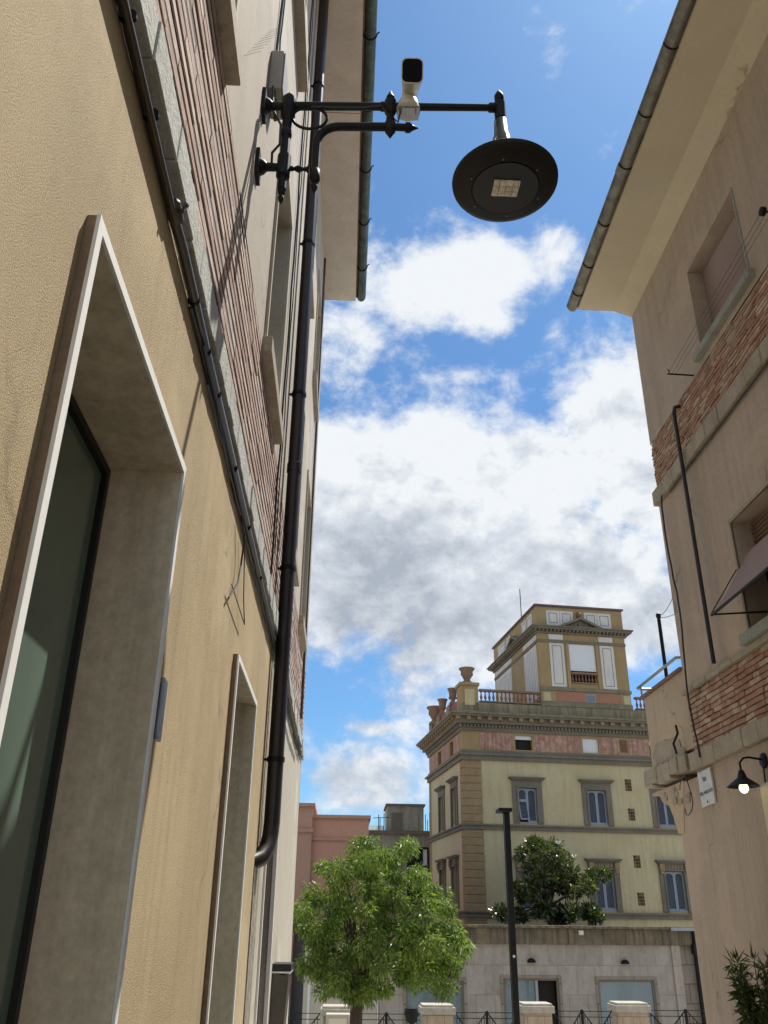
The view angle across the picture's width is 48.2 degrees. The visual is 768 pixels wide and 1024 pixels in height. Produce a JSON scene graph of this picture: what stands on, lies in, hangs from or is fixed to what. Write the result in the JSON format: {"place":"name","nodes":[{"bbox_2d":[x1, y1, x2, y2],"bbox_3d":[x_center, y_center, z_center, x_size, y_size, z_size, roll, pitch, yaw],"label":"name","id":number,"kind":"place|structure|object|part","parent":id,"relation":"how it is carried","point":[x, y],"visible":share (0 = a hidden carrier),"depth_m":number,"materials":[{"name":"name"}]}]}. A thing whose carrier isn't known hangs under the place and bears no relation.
{"place":"outdoors","nodes":[
{"label":"outdoors","id":0,"kind":"place"},
{"bbox_2d":[320,1004,349,1023],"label":"fence pillar","id":1,"kind":"structure","parent":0,"point":[331,1008],"depth_m":23.41,"materials":[{"name":"stone"}]},
{"bbox_2d":[418,1003,455,1023],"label":"fence pillar","id":2,"kind":"structure","parent":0,"point":[440,1013],"depth_m":23.50,"materials":[{"name":"stone"}]},
{"bbox_2d":[299,0,681,830],"label":"sky","id":3,"kind":"structure","parent":0,"point":[483,439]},
{"bbox_2d":[519,1001,554,1023],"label":"fence pillar","id":4,"kind":"structure","parent":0,"point":[534,1012],"depth_m":23.63,"materials":[{"name":"stone"}]},
{"bbox_2d":[607,1001,650,1023],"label":"fence pillar","id":5,"kind":"structure","parent":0,"point":[629,1012],"depth_m":23.75,"materials":[{"name":"stone"}]},
{"bbox_3d":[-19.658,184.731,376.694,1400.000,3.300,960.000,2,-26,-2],"label":"ground","id":6,"kind":"structure","parent":0,"visible":0},
{"bbox_2d":[0,0,372,1023],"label":"yellow house","id":7,"kind":"structure","parent":6,"relation":"on","point":[128,844],"depth_m":3.03,"materials":[{"name":"paint"}]},
{"bbox_2d":[153,677,167,741],"bbox_3d":[-0.815,0.708,3.080,0.045,0.220,0.065,2,-26,-2],"label":"metal plate","id":8,"kind":"object","parent":7,"relation":"attached to","point":[158,727],"visible":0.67,"depth_m":3.06,"materials":[{"name":"metal"}]},
{"bbox_2d":[116,0,275,641],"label":"conduit run","id":9,"kind":"object","parent":7,"relation":"attached to","point":[174,206],"visible":0.85,"depth_m":3.07,"materials":[{"name":"metal"}]},
{"bbox_2d":[214,0,242,85],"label":"window","id":10,"kind":"structure","parent":7,"relation":"in","point":[226,10],"depth_m":4.14,"materials":[{"name":"white paint"}]},
{"bbox_2d":[228,514,244,597],"bbox_3d":[-0.870,0.288,5.121,0.026,0.594,0.320,1,-26,0],"label":"wall cable","id":11,"kind":"object","parent":7,"relation":"attached to","point":[232,591],"depth_m":5.25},
{"bbox_2d":[231,533,244,624],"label":"wall cable","id":12,"kind":"object","parent":7,"relation":"attached to","point":[243,588],"depth_m":5.44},
{"bbox_2d":[189,306,299,759],"bbox_3d":[-1.047,1.480,8.370,0.023,0.034,10.750,2,-26,-2],"label":"wall cable","id":13,"kind":"object","parent":7,"relation":"attached to","point":[201,352],"depth_m":4.26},
{"bbox_2d":[202,343,299,755],"bbox_3d":[-1.028,1.444,8.305,0.025,0.037,10.101,2,-26,-2],"label":"wall cable","id":14,"kind":"object","parent":7,"relation":"attached to","point":[225,439],"depth_m":4.93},
{"bbox_2d":[206,383,296,749],"bbox_3d":[-1.032,1.400,8.132,0.019,0.036,9.251,2,-26,-2],"label":"wall cable","id":15,"kind":"object","parent":7,"relation":"attached to","point":[216,422],"depth_m":5.11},
{"bbox_2d":[221,395,301,757],"bbox_3d":[-1.049,1.629,8.826,0.022,0.030,10.200,2,-26,-2],"label":"wall cable","id":16,"kind":"object","parent":7,"relation":"attached to","point":[275,645],"depth_m":10.12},
{"bbox_2d":[244,27,281,55],"bbox_3d":[-0.769,-3.076,5.594,0.100,1.381,0.821,2,-26,-2],"label":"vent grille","id":17,"kind":"object","parent":7,"relation":"attached to","point":[263,42],"visible":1,"depth_m":5.51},
{"bbox_2d":[246,120,292,444],"bbox_3d":[-0.995,-2.015,7.493,0.295,2.490,1.380,2,-26,-2],"label":"window","id":18,"kind":"structure","parent":7,"relation":"in","point":[273,383],"depth_m":6.96,"materials":[{"name":"white paint"}]},
{"bbox_2d":[268,50,287,121],"bbox_3d":[-0.792,-3.161,6.411,0.110,0.480,0.280,2,-26,-2],"label":"junction box","id":19,"kind":"object","parent":7,"relation":"attached to","point":[278,79],"visible":0.66,"depth_m":6.30,"materials":[{"name":"grey plastic"}]},
{"bbox_2d":[275,0,283,50],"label":"vertical cable","id":20,"kind":"object","parent":7,"relation":"attached to","point":[279,26],"visible":0.73,"depth_m":6.76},
{"bbox_2d":[279,0,285,50],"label":"vertical cable","id":21,"kind":"object","parent":7,"relation":"attached to","point":[282,26],"visible":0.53,"depth_m":6.96,"materials":[{"name":"grey plastic"}]},
{"bbox_2d":[254,0,328,869],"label":"downpipe","id":22,"kind":"object","parent":7,"relation":"attached to","point":[266,848],"visible":0.89,"depth_m":8.53,"materials":[{"name":"metal"}]},
{"bbox_2d":[270,0,312,576],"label":"vertical cable","id":23,"kind":"object","parent":7,"relation":"attached to","point":[275,507],"visible":0.84,"depth_m":8.61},
{"bbox_2d":[274,0,313,553],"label":"vertical cable","id":24,"kind":"object","parent":7,"relation":"attached to","point":[292,300],"visible":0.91,"depth_m":8.88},
{"bbox_2d":[294,0,307,92],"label":"window","id":25,"kind":"structure","parent":7,"relation":"in","point":[300,6],"depth_m":8.66,"materials":[{"name":"white paint"}]},
{"bbox_2d":[254,87,557,221],"bbox_3d":[0.159,-2.497,5.841,2.007,1.170,0.704,2,-26,-2],"label":"street lamp","id":26,"kind":"object","parent":7,"relation":"attached to","point":[502,176],"visible":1,"depth_m":5.75,"materials":[{"name":"metal"}]},
{"bbox_2d":[270,85,281,162],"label":"arm cable","id":27,"kind":"object","parent":26,"relation":"attached to","point":[280,134],"visible":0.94,"depth_m":5.80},
{"bbox_2d":[311,105,400,122],"bbox_3d":[-0.270,-2.779,5.945,0.944,0.172,0.040,1,-26,-2],"label":"arm cable","id":28,"kind":"object","parent":26,"relation":"attached to","point":[371,106],"visible":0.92,"depth_m":5.94,"materials":[{"name":"black rubber"}]},
{"bbox_2d":[396,58,422,121],"bbox_3d":[0.176,-2.940,5.956,0.172,0.389,0.346,2,-26,-2],"label":"security camera","id":29,"kind":"object","parent":26,"relation":"attached to","point":[408,106],"visible":0.99,"depth_m":5.92,"materials":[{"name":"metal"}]},
{"bbox_2d":[288,1013,319,1023],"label":"iron railing","id":30,"kind":"object","parent":6,"relation":"on","point":[316,1018],"visible":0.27,"depth_m":23.61,"materials":[{"name":"black metal"}]},
{"bbox_2d":[243,0,379,1023],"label":"pale plaster house","id":31,"kind":"structure","parent":6,"relation":"on","point":[342,222],"depth_m":12.91,"materials":[{"name":"paint"}]},
{"bbox_2d":[269,962,293,1023],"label":"letter box","id":32,"kind":"object","parent":31,"relation":"attached to","point":[280,983],"visible":0.87,"depth_m":9.06,"materials":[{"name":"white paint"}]},
{"bbox_2d":[288,680,301,747],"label":"wall cable","id":33,"kind":"object","parent":31,"relation":"attached to","point":[293,716],"depth_m":10.17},
{"bbox_2d":[294,411,304,586],"bbox_3d":[-1.079,-0.474,10.697,0.120,2.490,1.330,2,-26,-2],"label":"window","id":34,"kind":"structure","parent":31,"relation":"in","point":[297,577],"depth_m":10.97,"materials":[{"name":"white paint"}]},
{"bbox_2d":[297,469,310,651],"bbox_3d":[-1.211,0.749,13.240,0.120,2.490,1.380,2,-26,-2],"label":"window","id":35,"kind":"structure","parent":31,"relation":"in","point":[302,618],"depth_m":12.90,"materials":[{"name":"white paint"}]},
{"bbox_2d":[300,258,325,718],"bbox_3d":[-1.205,-0.927,14.934,0.043,9.001,0.080,2,-26,-2],"label":"vertical cable","id":36,"kind":"object","parent":31,"relation":"attached to","point":[309,564],"visible":0.82,"depth_m":14.57,"materials":[{"name":"grey plastic"}]},
{"bbox_2d":[310,194,317,318],"bbox_3d":[-1.036,-4.131,12.458,0.120,2.270,1.330,2,-26,-2],"label":"window","id":37,"kind":"structure","parent":31,"relation":"in","point":[312,313],"depth_m":12.50,"materials":[{"name":"white paint"}]},
{"bbox_2d":[312,269,320,421],"bbox_3d":[-1.168,-2.909,15.001,0.120,2.270,1.380,2,-26,-2],"label":"window","id":38,"kind":"structure","parent":31,"relation":"in","point":[315,372],"depth_m":14.63,"materials":[{"name":"white paint"}]},
{"bbox_2d":[288,803,370,1021],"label":"pink house","id":39,"kind":"structure","parent":6,"relation":"on","point":[326,837],"depth_m":37.46,"materials":[{"name":"pink paint"}]},
{"bbox_2d":[325,902,352,921],"bbox_3d":[-1.895,17.280,36.175,1.200,1.800,0.030,2,-26,-2],"label":"shuttered window","id":40,"kind":"structure","parent":39,"relation":"in","point":[327,902],"depth_m":36.29,"materials":[{"name":"grey"}]},
{"bbox_2d":[326,1013,349,1023],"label":"utility cabinet","id":41,"kind":"object","parent":6,"relation":"on","point":[337,1018],"visible":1,"depth_m":22.87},
{"bbox_3d":[-1.243,14.638,22.323,0.479,2.563,0.020,2,-26,-2],"label":"door","id":42,"kind":"part","parent":41,"relation":"part of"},
{"bbox_2d":[293,833,475,1023],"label":"street tree","id":43,"kind":"object","parent":6,"relation":"on","point":[355,966],"visible":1,"depth_m":18.36,"materials":[{"name":"green plant"}]},
{"bbox_2d":[362,1012,419,1023],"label":"iron railing","id":44,"kind":"object","parent":6,"relation":"on","point":[386,1016],"visible":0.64,"depth_m":23.69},
{"bbox_2d":[368,803,430,923],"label":"grey concrete house","id":45,"kind":"structure","parent":6,"relation":"on","point":[402,820],"depth_m":51.73,"materials":[{"name":"concrete"}]},
{"bbox_2d":[369,825,383,829],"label":"glass railing","id":46,"kind":"object","parent":45,"relation":"on","point":[373,827],"visible":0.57,"depth_m":53.15,"materials":[{"name":"clear glass"}]},
{"bbox_2d":[391,812,402,830],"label":"stair box door","id":47,"kind":"structure","parent":45,"relation":"in","point":[396,818],"depth_m":53.03,"materials":[{"name":"grey metal"}]},
{"bbox_2d":[409,851,418,902],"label":"window","id":48,"kind":"structure","parent":45,"relation":"in","point":[414,859],"depth_m":51.00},
{"bbox_2d":[407,847,428,904],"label":"window frame","id":49,"kind":"structure","parent":45,"relation":"in","point":[421,850],"depth_m":51.09,"materials":[{"name":"metal"}]},
{"bbox_2d":[404,1006,417,1023],"bbox_3d":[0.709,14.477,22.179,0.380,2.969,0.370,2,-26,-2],"label":"litter bin","id":50,"kind":"object","parent":6,"relation":"on","point":[411,1014],"visible":1,"depth_m":22.62,"materials":[{"name":"metal"}]},
{"bbox_2d":[454,1011,511,1023],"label":"iron railing","id":51,"kind":"object","parent":6,"relation":"on","point":[487,1018],"visible":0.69,"depth_m":23.82,"materials":[{"name":"black metal"}]},
{"bbox_2d":[289,922,701,1023],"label":"shop building","id":52,"kind":"structure","parent":6,"relation":"on","point":[570,969],"depth_m":30.68,"materials":[{"name":"stone"}]},
{"bbox_2d":[403,977,467,1023],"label":"shop window","id":53,"kind":"structure","parent":52,"relation":"in","point":[409,999],"depth_m":29.67,"materials":[{"name":"grey glass"}]},
{"bbox_2d":[527,958,535,962],"bbox_3d":[5.244,15.942,30.535,0.320,0.140,0.312,2,-26,-2],"label":"facade lamp","id":54,"kind":"object","parent":52,"relation":"attached to","point":[531,960],"visible":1,"depth_m":30.43,"materials":[{"name":"metal"}]},
{"bbox_2d":[500,975,564,1023],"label":"shop window","id":55,"kind":"structure","parent":52,"relation":"in","point":[540,988],"depth_m":30.29,"materials":[{"name":"grey glass"}]},
{"bbox_2d":[488,833,613,925],"bbox_3d":[7.481,16.312,38.113,6.178,3.961,3.537,2,-26,-2],"label":"magnolia tree","id":56,"kind":"object","parent":52,"relation":"on","point":[557,874],"visible":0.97,"depth_m":37.54,"materials":[{"name":"green plant"}]},
{"bbox_2d":[416,603,693,926],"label":"palace","id":57,"kind":"structure","parent":52,"relation":"on","point":[552,740],"depth_m":44.70,"materials":[{"name":"yellow paint"}]},
{"bbox_2d":[427,705,440,725],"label":"stone urn","id":58,"kind":"object","parent":57,"relation":"on","point":[434,711],"visible":0.76,"depth_m":52.13,"materials":[{"name":"stone"}]},
{"bbox_2d":[433,785,445,832],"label":"window","id":59,"kind":"structure","parent":57,"relation":"in","point":[440,790],"depth_m":47.65,"materials":[{"name":"grey stone"}]},
{"bbox_2d":[434,859,445,892],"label":"window","id":60,"kind":"structure","parent":57,"relation":"in","point":[441,863],"depth_m":45.91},
{"bbox_2d":[437,698,447,713],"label":"stone urn","id":61,"kind":"object","parent":57,"relation":"on","point":[442,704],"visible":0.92,"depth_m":50.47,"materials":[{"name":"stone"}]},
{"bbox_2d":[447,687,456,703],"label":"stone urn","id":62,"kind":"object","parent":57,"relation":"on","point":[452,691],"visible":0.94,"depth_m":48.16,"materials":[{"name":"stone"}]},
{"bbox_2d":[445,776,458,826],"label":"window","id":63,"kind":"structure","parent":57,"relation":"in","point":[453,781],"depth_m":44.95,"materials":[{"name":"grey stone"}]},
{"bbox_2d":[446,855,459,907],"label":"window","id":64,"kind":"structure","parent":57,"relation":"in","point":[453,861],"depth_m":43.32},
{"bbox_2d":[459,666,474,681],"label":"stone urn","id":65,"kind":"object","parent":57,"relation":"on","point":[466,673],"visible":0.91,"depth_m":46.35,"materials":[{"name":"stone"}]},
{"bbox_2d":[508,776,544,823],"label":"window","id":66,"kind":"structure","parent":57,"relation":"in","point":[524,798],"depth_m":43.75,"materials":[{"name":"grey stone"}]},
{"bbox_2d":[512,856,546,908],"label":"window","id":67,"kind":"structure","parent":57,"relation":"in","point":[518,865],"depth_m":42.11,"materials":[{"name":"grey stone"}]},
{"bbox_2d":[578,779,614,825],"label":"window","id":68,"kind":"structure","parent":57,"relation":"in","point":[594,805],"depth_m":44.28,"materials":[{"name":"grey stone"}]},
{"bbox_2d":[584,858,623,911],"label":"window","id":69,"kind":"structure","parent":57,"relation":"in","point":[605,898],"depth_m":42.54,"materials":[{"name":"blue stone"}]},
{"bbox_2d":[649,789,675,827],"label":"window","id":70,"kind":"structure","parent":57,"relation":"in","point":[662,815],"depth_m":44.59,"materials":[{"name":"grey stone"}]},
{"bbox_2d":[654,860,691,912],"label":"window","id":71,"kind":"structure","parent":57,"relation":"in","point":[671,883],"depth_m":43.09,"materials":[{"name":"grey glass"}]},
{"bbox_2d":[578,930,583,934],"bbox_3d":[7.137,15.235,31.107,0.200,0.180,0.070,5,-26,-8],"label":"floodlight","id":72,"kind":"object","parent":52,"relation":"attached to","point":[580,932],"visible":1,"depth_m":31.08,"materials":[{"name":"white paint"}]},
{"bbox_2d":[621,960,629,963],"bbox_3d":[8.709,16.241,31.013,0.320,0.140,0.312,2,-26,-2],"label":"facade lamp","id":73,"kind":"object","parent":52,"relation":"attached to","point":[624,961],"visible":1,"depth_m":30.91,"materials":[{"name":"metal"}]},
{"bbox_2d":[595,976,661,1023],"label":"shop window","id":74,"kind":"structure","parent":52,"relation":"in","point":[642,989],"depth_m":30.75,"materials":[{"name":"grey glass"}]},
{"bbox_2d":[691,931,705,1023],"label":"corner downpipe","id":75,"kind":"object","parent":52,"relation":"attached to","point":[696,963],"visible":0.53,"depth_m":31.12,"materials":[{"name":"metal"}]},
{"bbox_2d":[495,808,519,1023],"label":"lamp post","id":76,"kind":"object","parent":6,"relation":"on","point":[505,812],"visible":1,"depth_m":14.53,"materials":[{"name":"metal"}]},
{"bbox_2d":[552,1009,612,1023],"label":"iron railing","id":77,"kind":"object","parent":6,"relation":"on","point":[582,1013],"visible":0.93,"depth_m":23.94,"materials":[{"name":"black metal"}]},
{"bbox_2d":[566,0,767,1023],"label":"pinkish brown house","id":78,"kind":"structure","parent":6,"relation":"on","point":[686,199],"depth_m":9.62,"materials":[{"name":"paint"}]},
{"bbox_2d":[661,495,700,757],"bbox_3d":[3.588,1.285,10.455,0.032,3.333,0.120,2,-26,-2],"label":"wall cable","id":79,"kind":"object","parent":78,"relation":"attached to","point":[681,629],"depth_m":10.34,"materials":[{"name":"black rubber"}]},
{"bbox_2d":[672,404,715,663],"bbox_3d":[3.648,0.150,10.081,0.120,3.333,0.048,2,-26,-2],"label":"wall pipe","id":80,"kind":"object","parent":78,"relation":"attached to","point":[698,566],"depth_m":9.99,"materials":[{"name":"black metal"}]},
{"bbox_2d":[697,767,716,807],"bbox_3d":[3.628,3.100,9.661,0.034,0.391,0.380,2,-26,-2],"label":"street sign","id":81,"kind":"object","parent":78,"relation":"attached to","point":[707,787],"visible":1,"depth_m":9.63,"materials":[{"name":"white metal"}]},
{"bbox_2d":[667,206,767,375],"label":"clothes line","id":82,"kind":"object","parent":78,"relation":"attached to","point":[763,211],"visible":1,"depth_m":9.00,"materials":[{"name":"metal"}]},
{"bbox_2d":[669,362,767,492],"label":"wall cable","id":83,"kind":"object","parent":78,"relation":"attached to","point":[734,406],"depth_m":9.49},
{"bbox_2d":[692,187,765,362],"bbox_3d":[3.915,-2.706,9.869,0.360,1.320,1.540,2,-26,-2],"label":"window","id":84,"kind":"structure","parent":78,"relation":"in","point":[732,241],"depth_m":9.91,"materials":[{"name":"grey stone"}]},
{"bbox_2d":[710,534,767,615],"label":"window awning","id":85,"kind":"object","parent":78,"relation":"attached to","point":[753,568],"depth_m":8.62,"materials":[{"name":"fabric"}]},
{"bbox_2d":[727,753,767,792],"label":"wall lamp","id":86,"kind":"object","parent":78,"relation":"attached to","point":[742,782],"visible":1,"depth_m":8.32,"materials":[{"name":"metal"}]},
{"bbox_2d":[728,480,767,645],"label":"window","id":87,"kind":"structure","parent":78,"relation":"in","point":[760,525],"depth_m":8.91,"materials":[{"name":"grey stone"}]},
{"bbox_2d":[760,782,767,832],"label":"notice frame","id":88,"kind":"object","parent":78,"relation":"attached to","point":[764,790],"visible":0.88,"depth_m":8.24,"materials":[{"name":"beige"}]},
{"bbox_2d":[650,1009,705,1023],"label":"iron railing","id":89,"kind":"object","parent":6,"relation":"on","point":[685,1012],"visible":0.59,"depth_m":24.06,"materials":[{"name":"black metal"}]},
{"bbox_2d":[640,667,732,1023],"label":"terrace house","id":90,"kind":"structure","parent":6,"relation":"on","point":[667,707],"depth_m":10.22,"materials":[{"name":"beige paint"}]},
{"bbox_2d":[636,656,680,694],"bbox_3d":[4.740,2.501,11.915,3.444,0.170,1.456,15,-29,-28],"label":"terrace railing","id":91,"kind":"object","parent":90,"relation":"on","point":[641,689],"visible":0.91,"depth_m":11.36,"materials":[{"name":"metal"}]},
{"bbox_2d":[656,600,673,676],"bbox_3d":[3.719,1.636,11.093,0.068,1.014,0.784,2,-26,-2],"label":"cable pole","id":92,"kind":"object","parent":90,"relation":"on","point":[658,616],"visible":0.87,"depth_m":11.41,"materials":[{"name":"metal"}]},
{"bbox_2d":[672,725,678,753],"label":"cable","id":93,"kind":"object","parent":90,"relation":"attached to","point":[675,738],"visible":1,"depth_m":10.35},
{"bbox_2d":[679,775,692,815],"bbox_3d":[3.564,3.342,10.130,0.012,0.451,0.363,2,-26,-2],"label":"cable loop","id":94,"kind":"object","parent":90,"relation":"hanging from","point":[690,792],"visible":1,"depth_m":10.06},
{"bbox_2d":[723,942,767,1023],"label":"potted oleander","id":95,"kind":"object","parent":6,"relation":"on","point":[745,993],"visible":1,"depth_m":7.66,"materials":[{"name":"green plant"}]}
]}

